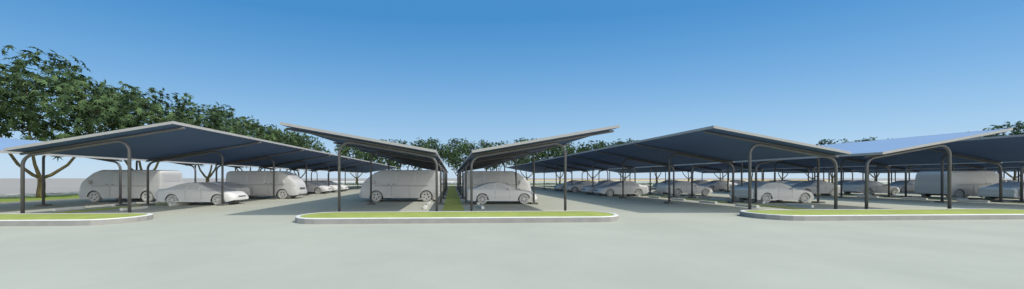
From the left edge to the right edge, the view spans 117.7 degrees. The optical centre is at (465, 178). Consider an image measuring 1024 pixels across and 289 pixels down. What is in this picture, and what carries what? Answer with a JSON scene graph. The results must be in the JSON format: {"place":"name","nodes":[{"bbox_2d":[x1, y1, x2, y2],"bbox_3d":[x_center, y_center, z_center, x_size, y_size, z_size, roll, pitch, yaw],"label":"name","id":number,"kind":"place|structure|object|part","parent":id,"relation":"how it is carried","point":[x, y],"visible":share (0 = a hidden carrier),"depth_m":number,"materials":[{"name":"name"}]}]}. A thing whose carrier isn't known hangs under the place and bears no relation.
{"place":"outdoors","nodes":[
{"label":"outdoors","id":0,"kind":"place"},
{"bbox_2d":[0,192,78,197],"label":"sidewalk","id":1,"kind":"structure","parent":0,"point":[34,194],"depth_m":30.13,"materials":[{"name":"grey concrete"}]},
{"bbox_2d":[0,194,87,201],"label":"side verge","id":2,"kind":"structure","parent":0,"point":[27,198],"depth_m":24.14,"materials":[{"name":"green plant"}]},
{"bbox_2d":[0,65,14,104],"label":"maple tree","id":3,"kind":"object","parent":2,"relation":"on","point":[5,73],"visible":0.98,"depth_m":20.04,"materials":[{"name":"green plant"}]},
{"bbox_2d":[0,45,144,197],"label":"maple tree","id":4,"kind":"object","parent":2,"relation":"on","point":[69,86],"visible":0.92,"depth_m":24.60,"materials":[{"name":"green plant"}]},
{"bbox_2d":[62,82,210,169],"bbox_3d":[-35.439,-4.041,33.973,10.816,11.499,11.400,0,0,-3],"label":"maple tree","id":5,"kind":"object","parent":2,"relation":"on","point":[145,105],"visible":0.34,"depth_m":32.21,"materials":[{"name":"green plant"}]},
{"bbox_2d":[164,102,259,181],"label":"maple tree","id":6,"kind":"object","parent":2,"relation":"on","point":[215,117],"visible":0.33,"depth_m":41.17,"materials":[{"name":"green plant"}]},
{"bbox_2d":[224,116,284,170],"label":"maple tree","id":7,"kind":"object","parent":2,"relation":"on","point":[268,136],"visible":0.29,"depth_m":50.02,"materials":[{"name":"green plant"}]},
{"bbox_2d":[254,127,309,170],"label":"maple tree","id":8,"kind":"object","parent":2,"relation":"on","point":[295,141],"visible":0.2,"depth_m":60.00,"materials":[{"name":"green plant"}]},
{"bbox_2d":[283,131,330,177],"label":"maple tree","id":9,"kind":"object","parent":2,"relation":"on","point":[315,146],"visible":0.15,"depth_m":67.65,"materials":[{"name":"green plant"}]},
{"bbox_2d":[0,185,1023,288],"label":"parking pavement","id":10,"kind":"structure","parent":0,"point":[642,242],"depth_m":7.00,"materials":[{"name":"concrete"}]},
{"bbox_2d":[0,198,88,203],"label":"verge edging","id":11,"kind":"object","parent":10,"relation":"on","point":[45,200],"depth_m":21.65,"materials":[{"name":"concrete"}]},
{"bbox_2d":[52,206,85,210],"bbox_3d":[-20.025,1.535,15.534,0.160,0.130,1.250,0,0,-3],"label":"wheel stop","id":12,"kind":"object","parent":10,"relation":"on","point":[68,208],"visible":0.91,"depth_m":15.44,"materials":[{"name":"concrete"}]},
{"bbox_2d":[0,213,152,225],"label":"traffic island","id":13,"kind":"structure","parent":10,"relation":"on","point":[48,219],"depth_m":10.79,"materials":[{"name":"concrete"}]},
{"bbox_2d":[111,202,135,205],"bbox_3d":[-20.147,1.535,18.143,0.160,0.130,1.250,0,0,-3],"label":"wheel stop","id":14,"kind":"object","parent":10,"relation":"on","point":[133,203],"visible":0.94,"depth_m":18.19,"materials":[{"name":"concrete"}]},
{"bbox_2d":[79,170,182,201],"bbox_3d":[-23.112,0.515,21.297,5.460,2.170,2.160,0,0,-3],"label":"van","id":15,"kind":"object","parent":10,"relation":"on","point":[97,186],"visible":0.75,"depth_m":20.46,"materials":[{"name":"grey metal"}]},
{"bbox_3d":[-23.877,-0.027,20.411,0.990,0.849,0.072,0,0,-3],"label":"side window","id":16,"kind":"part","parent":15,"relation":"part of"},
{"bbox_3d":[-22.663,-0.029,20.468,1.170,0.845,0.072,0,0,-3],"label":"side window","id":17,"kind":"part","parent":15,"relation":"part of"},
{"bbox_3d":[-21.359,-0.029,20.529,1.170,0.846,0.072,0,0,-3],"label":"side window","id":18,"kind":"part","parent":15,"relation":"part of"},
{"bbox_3d":[-20.459,-0.020,21.420,0.030,0.500,1.300,0,0,-3],"label":"rear window","id":19,"kind":"part","parent":15,"relation":"part of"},
{"bbox_2d":[120,206,147,210],"bbox_3d":[-16.899,1.535,15.680,0.160,0.130,1.250,0,0,-3],"label":"wheel stop","id":20,"kind":"object","parent":10,"relation":"on","point":[134,208],"visible":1,"depth_m":15.63,"materials":[{"name":"concrete"}]},
{"bbox_2d":[0,137,356,205],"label":"carport","id":21,"kind":"object","parent":10,"relation":"on","point":[7,142],"visible":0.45,"depth_m":17.73,"materials":[{"name":"paint"}]},
{"bbox_2d":[169,202,189,205],"bbox_3d":[-17.020,1.535,18.289,0.160,0.130,1.250,0,0,-3],"label":"wheel stop","id":22,"kind":"object","parent":10,"relation":"on","point":[175,204],"visible":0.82,"depth_m":18.19,"materials":[{"name":"concrete"}]},
{"bbox_2d":[3,121,396,212],"bbox_3d":[-16.326,-0.354,38.006,6.609,3.908,51.550,0,0,-3],"label":"carport","id":23,"kind":"object","parent":10,"relation":"on","point":[171,141],"visible":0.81,"depth_m":16.64,"materials":[{"name":"paint"}]},
{"bbox_2d":[155,182,248,204],"bbox_3d":[-16.032,0.926,18.874,4.500,1.347,1.980,0,0,-3],"label":"parked car","id":24,"kind":"object","parent":10,"relation":"on","point":[195,192],"visible":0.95,"depth_m":18.08,"materials":[{"name":"grey"}]},
{"bbox_3d":[-16.825,0.521,18.129,0.675,0.320,0.208,0,0,-3],"label":"side window","id":25,"kind":"part","parent":24,"relation":"part of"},
{"bbox_3d":[-16.084,0.527,18.165,0.630,0.348,0.206,0,0,-3],"label":"side window","id":26,"kind":"part","parent":24,"relation":"part of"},
{"bbox_2d":[52,186,359,212],"bbox_3d":[-19.855,1.594,39.568,1.080,0.001,52.900,0,0,-3],"label":"grass strip","id":27,"kind":"object","parent":10,"relation":"on","point":[112,208],"depth_m":15.90,"materials":[{"name":"green plant"}]},
{"bbox_2d":[208,182,249,195],"bbox_3d":[-18.447,0.926,22.365,4.500,1.347,1.980,0,0,-3],"label":"parked car","id":28,"kind":"object","parent":10,"relation":"on","point":[233,186],"visible":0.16,"depth_m":22.26,"materials":[{"name":"grey metal"}]},
{"bbox_3d":[-17.194,0.466,22.423,0.720,0.276,1.355,0,0,-3],"label":"rear window","id":29,"kind":"part","parent":28,"relation":"part of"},
{"bbox_2d":[226,171,306,198],"bbox_3d":[-15.711,0.515,24.445,5.460,2.170,2.160,0,0,-3],"label":"van","id":30,"kind":"object","parent":10,"relation":"on","point":[260,183],"visible":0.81,"depth_m":23.60,"materials":[{"name":"grey metal"}]},
{"bbox_3d":[-17.384,-0.029,23.517,1.170,0.846,0.072,0,0,-3],"label":"side window","id":31,"kind":"part","parent":30,"relation":"part of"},
{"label":"side window","id":32,"kind":"part","parent":30,"relation":"part of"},
{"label":"side window","id":33,"kind":"part","parent":30,"relation":"part of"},
{"bbox_2d":[304,181,331,193],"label":"parked car","id":34,"kind":"object","parent":10,"relation":"on","point":[316,188],"visible":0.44,"depth_m":31.26,"materials":[{"name":"grey metal"}]},
{"bbox_2d":[312,180,337,191],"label":"parked car","id":35,"kind":"object","parent":10,"relation":"on","point":[334,188],"visible":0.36,"depth_m":33.97,"materials":[{"name":"grey"}]},
{"bbox_2d":[321,180,347,191],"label":"parked car","id":36,"kind":"object","parent":10,"relation":"on","point":[343,187],"visible":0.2,"depth_m":36.64,"materials":[{"name":"grey metal"}]},
{"bbox_2d":[280,122,448,211],"bbox_3d":[-5.536,-0.354,38.509,6.609,3.908,51.550,0,0,-3],"label":"carport","id":37,"kind":"object","parent":10,"relation":"on","point":[421,157],"visible":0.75,"depth_m":13.41,"materials":[{"name":"paint"}]},
{"bbox_2d":[359,170,439,201],"bbox_3d":[-4.529,0.515,21.663,5.460,2.170,2.160,0,0,-3],"label":"van","id":38,"kind":"object","parent":10,"relation":"on","point":[421,184],"visible":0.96,"depth_m":20.80,"materials":[{"name":"grey metal"}]},
{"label":"side window","id":39,"kind":"part","parent":38,"relation":"part of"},
{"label":"side window","id":40,"kind":"part","parent":38,"relation":"part of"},
{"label":"side window","id":41,"kind":"part","parent":38,"relation":"part of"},
{"bbox_2d":[443,185,463,210],"bbox_3d":[-1.784,1.594,40.411,1.080,0.001,52.900,0,0,-3],"label":"grass strip","id":42,"kind":"object","parent":10,"relation":"on","point":[452,202],"depth_m":20.58,"materials":[{"name":"green plant"}]},
{"bbox_2d":[295,211,618,223],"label":"traffic island","id":43,"kind":"structure","parent":10,"relation":"on","point":[412,217],"depth_m":11.14,"materials":[{"name":"concrete"}]},
{"bbox_2d":[463,171,531,193],"bbox_3d":[2.486,0.515,24.943,5.460,2.170,2.160,0,0,-3],"label":"van","id":44,"kind":"object","parent":10,"relation":"on","point":[504,177],"visible":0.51,"depth_m":24.10,"materials":[{"name":"grey"}]},
{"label":"side window","id":45,"kind":"part","parent":44,"relation":"part of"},
{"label":"side window","id":46,"kind":"part","parent":44,"relation":"part of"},
{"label":"side window","id":47,"kind":"part","parent":44,"relation":"part of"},
{"bbox_2d":[464,182,536,203],"bbox_3d":[2.191,0.926,19.673,4.500,1.347,1.980,0,0,-3],"label":"parked car","id":48,"kind":"object","parent":10,"relation":"on","point":[484,193],"visible":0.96,"depth_m":18.85,"materials":[{"name":"grey metal"}]},
{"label":"side window","id":49,"kind":"part","parent":48,"relation":"part of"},
{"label":"side window","id":50,"kind":"part","parent":48,"relation":"part of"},
{"bbox_2d":[456,125,619,210],"bbox_3d":[2.164,-0.354,38.868,6.609,3.908,51.550,0,0,-3],"label":"carport","id":51,"kind":"object","parent":10,"relation":"on","point":[485,158],"visible":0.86,"depth_m":13.75,"materials":[{"name":"paint"}]},
{"bbox_2d":[554,180,579,190],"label":"parked car","id":52,"kind":"object","parent":10,"relation":"on","point":[559,187],"visible":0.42,"depth_m":38.24,"materials":[{"name":"grey metal"}]},
{"bbox_2d":[563,180,596,191],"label":"parked car","id":53,"kind":"object","parent":10,"relation":"on","point":[578,186],"visible":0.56,"depth_m":34.85,"materials":[{"name":"grey metal"}]},
{"bbox_2d":[581,181,615,194],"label":"parked car","id":54,"kind":"object","parent":10,"relation":"on","point":[589,189],"visible":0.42,"depth_m":29.94,"materials":[{"name":"grey metal"}]},
{"bbox_2d":[593,181,648,195],"bbox_3d":[14.027,0.926,27.984,4.500,1.347,1.980,0,0,-3],"label":"parked car","id":55,"kind":"object","parent":10,"relation":"on","point":[630,187],"visible":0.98,"depth_m":27.20,"materials":[{"name":"grey"}]},
{"bbox_2d":[653,180,677,187],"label":"parked car","id":56,"kind":"object","parent":10,"relation":"on","point":[660,183],"visible":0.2,"depth_m":47.42,"materials":[{"name":"grey"}]},
{"bbox_2d":[535,185,808,209],"bbox_3d":[16.296,1.594,41.254,1.080,0.001,52.900,0,0,-3],"label":"grass strip","id":57,"kind":"object","parent":10,"relation":"on","point":[726,202],"depth_m":19.35,"materials":[{"name":"green plant"}]},
{"bbox_2d":[506,126,850,209],"bbox_3d":[12.954,-0.354,39.371,6.609,3.908,51.550,0,0,-3],"label":"carport","id":58,"kind":"object","parent":10,"relation":"on","point":[713,144],"visible":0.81,"depth_m":18.57,"materials":[{"name":"paint"}]},
{"bbox_2d":[671,198,685,200],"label":"wheel stop","id":59,"kind":"object","parent":10,"relation":"on","point":[678,199],"visible":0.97,"depth_m":22.27,"materials":[{"name":"concrete"}]},
{"bbox_2d":[655,181,712,195],"bbox_3d":[20.276,0.926,28.576,4.500,1.347,1.980,0,0,-3],"label":"parked car","id":60,"kind":"object","parent":10,"relation":"on","point":[682,187],"visible":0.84,"depth_m":27.78,"materials":[{"name":"grey"}]},
{"bbox_2d":[693,180,717,189],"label":"parked car","id":61,"kind":"object","parent":10,"relation":"on","point":[697,182],"visible":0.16,"depth_m":42.09,"materials":[{"name":"grey metal"}]},
{"bbox_2d":[699,200,716,203],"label":"wheel stop","id":62,"kind":"object","parent":10,"relation":"on","point":[712,202],"visible":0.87,"depth_m":19.67,"materials":[{"name":"concrete"}]},
{"bbox_2d":[699,180,737,190],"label":"parked car","id":63,"kind":"object","parent":10,"relation":"on","point":[718,184],"visible":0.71,"depth_m":38.96,"materials":[{"name":"grey metal"}]},
{"bbox_2d":[711,198,727,200],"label":"wheel stop","id":64,"kind":"object","parent":10,"relation":"on","point":[719,199],"visible":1,"depth_m":22.45,"materials":[{"name":"concrete"}]},
{"bbox_2d":[729,180,745,184],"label":"parked car","id":65,"kind":"object","parent":10,"relation":"on","point":[738,182],"visible":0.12,"depth_m":42.12,"materials":[{"name":"grey"}]},
{"bbox_2d":[735,204,758,207],"bbox_3d":[15.716,1.535,17.201,0.160,0.130,1.250,0,0,-3],"label":"wheel stop","id":66,"kind":"object","parent":10,"relation":"on","point":[753,206],"visible":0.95,"depth_m":17.17,"materials":[{"name":"concrete"}]},
{"bbox_2d":[730,180,768,189],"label":"parked car","id":67,"kind":"object","parent":10,"relation":"on","point":[745,183],"visible":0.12,"depth_m":34.06,"materials":[{"name":"grey"}]},
{"bbox_2d":[730,182,813,202],"bbox_3d":[20.449,0.926,20.575,4.500,1.347,1.980,0,0,-3],"label":"parked car","id":68,"kind":"object","parent":10,"relation":"on","point":[767,192],"visible":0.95,"depth_m":19.78,"materials":[{"name":"grey"}]},
{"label":"rear window","id":69,"kind":"part","parent":68,"relation":"part of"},
{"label":"side window","id":70,"kind":"part","parent":68,"relation":"part of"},
{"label":"side window","id":71,"kind":"part","parent":68,"relation":"part of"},
{"bbox_2d":[769,180,785,182],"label":"parked car","id":72,"kind":"object","parent":10,"relation":"on","point":[779,181],"visible":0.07,"depth_m":37.23,"materials":[{"name":"grey"}]},
{"bbox_2d":[546,128,1012,208],"bbox_3d":[20.654,-0.354,39.730,6.609,3.908,51.550,0,0,-3],"label":"carport","id":73,"kind":"object","parent":10,"relation":"on","point":[874,149],"visible":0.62,"depth_m":15.16,"materials":[{"name":"paint"}]},
{"bbox_2d":[783,180,804,185],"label":"parked car","id":74,"kind":"object","parent":10,"relation":"on","point":[789,183],"visible":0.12,"depth_m":34.72,"materials":[{"name":"grey metal"}]},
{"bbox_2d":[786,203,813,207],"bbox_3d":[18.832,1.535,17.346,0.160,0.130,1.250,0,0,-3],"label":"wheel stop","id":75,"kind":"object","parent":10,"relation":"on","point":[800,205],"visible":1,"depth_m":17.24,"materials":[{"name":"concrete"}]},
{"bbox_2d":[607,134,1023,202],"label":"carport","id":76,"kind":"object","parent":10,"relation":"on","point":[995,150],"visible":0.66,"depth_m":22.12,"materials":[{"name":"paint"}]},
{"bbox_2d":[791,181,842,195],"bbox_3d":[32.307,0.926,28.836,4.500,1.347,1.980,0,0,-3],"label":"parked car","id":77,"kind":"object","parent":10,"relation":"on","point":[824,187],"visible":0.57,"depth_m":28.06,"materials":[{"name":"grey"}]},
{"bbox_2d":[644,161,1023,201],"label":"carport","id":78,"kind":"object","parent":10,"relation":"on","point":[1021,181],"visible":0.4,"depth_m":25.66,"materials":[{"name":"paint"}]},
{"bbox_2d":[832,180,855,184],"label":"parked car","id":79,"kind":"object","parent":10,"relation":"on","point":[845,181],"visible":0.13,"depth_m":40.13,"materials":[{"name":"grey"}]},
{"bbox_2d":[694,162,1022,191],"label":"carport","id":80,"kind":"object","parent":10,"relation":"on","point":[982,166],"visible":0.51,"depth_m":36.80,"materials":[{"name":"paint"}]},
{"bbox_2d":[715,189,1018,202],"bbox_3d":[34.676,1.594,42.111,1.080,0.001,52.900,0,0,-3],"label":"grass strip","id":81,"kind":"object","parent":10,"relation":"on","point":[935,199],"depth_m":22.98,"materials":[{"name":"green plant"}]},
{"bbox_2d":[857,195,878,197],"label":"wheel stop","id":82,"kind":"object","parent":10,"relation":"on","point":[868,196],"visible":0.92,"depth_m":25.91,"materials":[{"name":"concrete"}]},
{"bbox_2d":[842,181,899,194],"bbox_3d":[39.137,0.926,29.855,4.500,1.347,1.980,0,0,-3],"label":"parked car","id":83,"kind":"object","parent":10,"relation":"on","point":[874,187],"visible":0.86,"depth_m":29.09,"materials":[{"name":"grey"}]},
{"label":"rear window","id":84,"kind":"part","parent":83,"relation":"part of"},
{"bbox_2d":[743,167,1014,182],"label":"carport","id":85,"kind":"object","parent":10,"relation":"on","point":[899,169],"visible":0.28,"depth_m":42.15,"materials":[{"name":"paint"}]},
{"bbox_2d":[740,209,1023,220],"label":"traffic island","id":86,"kind":"structure","parent":10,"relation":"on","point":[884,214],"depth_m":11.91,"materials":[{"name":"concrete"}]},
{"bbox_2d":[886,180,914,191],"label":"parked car","id":87,"kind":"object","parent":10,"relation":"on","point":[900,184],"visible":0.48,"depth_m":34.64,"materials":[{"name":"grey metal"}]},
{"bbox_2d":[780,167,1023,181],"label":"carport","id":88,"kind":"object","parent":10,"relation":"on","point":[962,169],"visible":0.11,"depth_m":47.87,"materials":[{"name":"paint"}]},
{"bbox_2d":[901,197,927,199],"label":"wheel stop","id":89,"kind":"object","parent":10,"relation":"on","point":[914,198],"visible":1,"depth_m":23.27,"materials":[{"name":"concrete"}]},
{"bbox_2d":[842,170,1014,179],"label":"carport","id":90,"kind":"object","parent":10,"relation":"on","point":[978,170],"visible":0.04,"depth_m":43.23,"materials":[{"name":"paint"}]},
{"bbox_2d":[859,170,1023,177],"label":"carport","id":91,"kind":"object","parent":10,"relation":"on","point":[1003,171],"visible":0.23,"depth_m":51.79,"materials":[{"name":"paint"}]},
{"bbox_2d":[940,197,967,199],"bbox_3d":[37.149,1.535,23.430,0.160,0.130,1.250,0,0,-3],"label":"wheel stop","id":92,"kind":"object","parent":10,"relation":"on","point":[956,198],"visible":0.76,"depth_m":23.17,"materials":[{"name":"concrete"}]},
{"bbox_2d":[914,171,1006,198],"bbox_3d":[39.498,0.515,24.466,5.460,2.170,2.160,0,0,-3],"label":"van","id":93,"kind":"object","parent":10,"relation":"on","point":[965,184],"visible":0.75,"depth_m":23.64,"materials":[{"name":"grey metal"}]},
{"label":"rear window","id":94,"kind":"part","parent":93,"relation":"part of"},
{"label":"side window","id":95,"kind":"part","parent":93,"relation":"part of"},
{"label":"side window","id":96,"kind":"part","parent":93,"relation":"part of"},
{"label":"side window","id":97,"kind":"part","parent":93,"relation":"part of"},
{"bbox_2d":[957,199,989,202],"bbox_3d":[34.074,1.535,20.672,0.160,0.130,1.250,0,0,-3],"label":"wheel stop","id":98,"kind":"object","parent":10,"relation":"on","point":[983,201],"visible":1,"depth_m":20.56,"materials":[{"name":"concrete"}]},
{"bbox_2d":[978,182,1023,199],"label":"parked car","id":99,"kind":"object","parent":10,"relation":"on","point":[1010,190],"visible":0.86,"depth_m":21.31,"materials":[{"name":"grey"}]},
{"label":"rear window","id":100,"kind":"part","parent":99,"relation":"part of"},
{"bbox_2d":[0,178,1023,193],"bbox_3d":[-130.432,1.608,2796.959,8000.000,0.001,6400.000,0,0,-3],"label":"ground","id":101,"kind":"structure","parent":0,"point":[9,185],"depth_m":211.90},
{"bbox_2d":[848,137,892,180],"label":"maple tree","id":102,"kind":"object","parent":101,"relation":"on","point":[874,176],"visible":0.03,"depth_m":73.72,"materials":[{"name":"green plant"}]},
{"bbox_2d":[968,121,1023,180],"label":"maple tree","id":103,"kind":"object","parent":101,"relation":"on","point":[1019,125],"visible":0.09,"depth_m":58.43,"materials":[{"name":"green plant"}]},
{"bbox_2d":[0,0,1023,177],"label":"sky","id":104,"kind":"structure","parent":0,"point":[495,71],"materials":[{"name":"blue"}]},
{"bbox_2d":[335,180,1023,183],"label":"pavement","id":105,"kind":"structure","parent":0,"point":[454,182],"depth_m":147.97,"materials":[{"name":"grey concrete"}]},
{"bbox_2d":[332,181,453,181],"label":"platform","id":106,"kind":"structure","parent":105,"relation":"on","point":[363,181],"depth_m":125.46,"materials":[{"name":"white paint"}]},
{"bbox_2d":[528,180,830,180],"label":"yellow kerb","id":107,"kind":"structure","parent":105,"relation":"on","point":[645,180],"depth_m":201.28,"materials":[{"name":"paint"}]},
{"bbox_2d":[529,182,890,182],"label":"lawn","id":108,"kind":"structure","parent":0,"point":[636,182],"depth_m":113.54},
{"label":"rear verge","id":109,"kind":"structure","parent":0,"visible":0},
{"bbox_2d":[334,144,378,184],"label":"maple tree","id":110,"kind":"object","parent":109,"relation":"on","point":[360,155],"visible":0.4,"depth_m":74.84,"materials":[{"name":"green plant"}]},
{"bbox_2d":[370,139,407,169],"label":"maple tree","id":111,"kind":"object","parent":109,"relation":"on","point":[391,163],"visible":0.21,"depth_m":75.98,"materials":[{"name":"green plant"}]},
{"bbox_2d":[406,137,446,169],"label":"maple tree","id":112,"kind":"object","parent":109,"relation":"on","point":[433,145],"visible":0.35,"depth_m":76.22,"materials":[{"name":"green plant"}]},
{"bbox_2d":[439,138,479,177],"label":"maple tree","id":113,"kind":"object","parent":109,"relation":"on","point":[453,156],"visible":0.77,"depth_m":75.98,"materials":[{"name":"green plant"}]},
{"bbox_2d":[478,139,513,170],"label":"maple tree","id":114,"kind":"object","parent":109,"relation":"on","point":[485,145],"visible":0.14,"depth_m":77.53,"materials":[{"name":"green plant"}]},
{"bbox_2d":[341,183,654,184],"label":"hedge","id":115,"kind":"object","parent":109,"relation":"on","point":[461,184],"visible":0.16,"depth_m":76.70,"materials":[{"name":"green plant"}]},
{"bbox_2d":[510,137,549,180],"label":"maple tree","id":116,"kind":"object","parent":109,"relation":"on","point":[522,160],"visible":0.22,"depth_m":77.23,"materials":[{"name":"green plant"}]},
{"bbox_2d":[541,142,582,182],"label":"maple tree","id":117,"kind":"object","parent":109,"relation":"on","point":[554,151],"visible":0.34,"depth_m":77.06,"materials":[{"name":"green plant"}]},
{"bbox_2d":[576,140,611,177],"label":"maple tree","id":118,"kind":"object","parent":109,"relation":"on","point":[602,144],"visible":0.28,"depth_m":77.11,"materials":[{"name":"green plant"}]},
{"bbox_2d":[608,138,637,179],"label":"maple tree","id":119,"kind":"object","parent":109,"relation":"on","point":[620,142],"visible":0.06,"depth_m":79.80,"materials":[{"name":"green plant"}]},
{"bbox_2d":[818,138,855,182],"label":"maple tree","id":120,"kind":"object","parent":109,"relation":"on","point":[824,143],"visible":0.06,"depth_m":77.73,"materials":[{"name":"green plant"}]}
]}

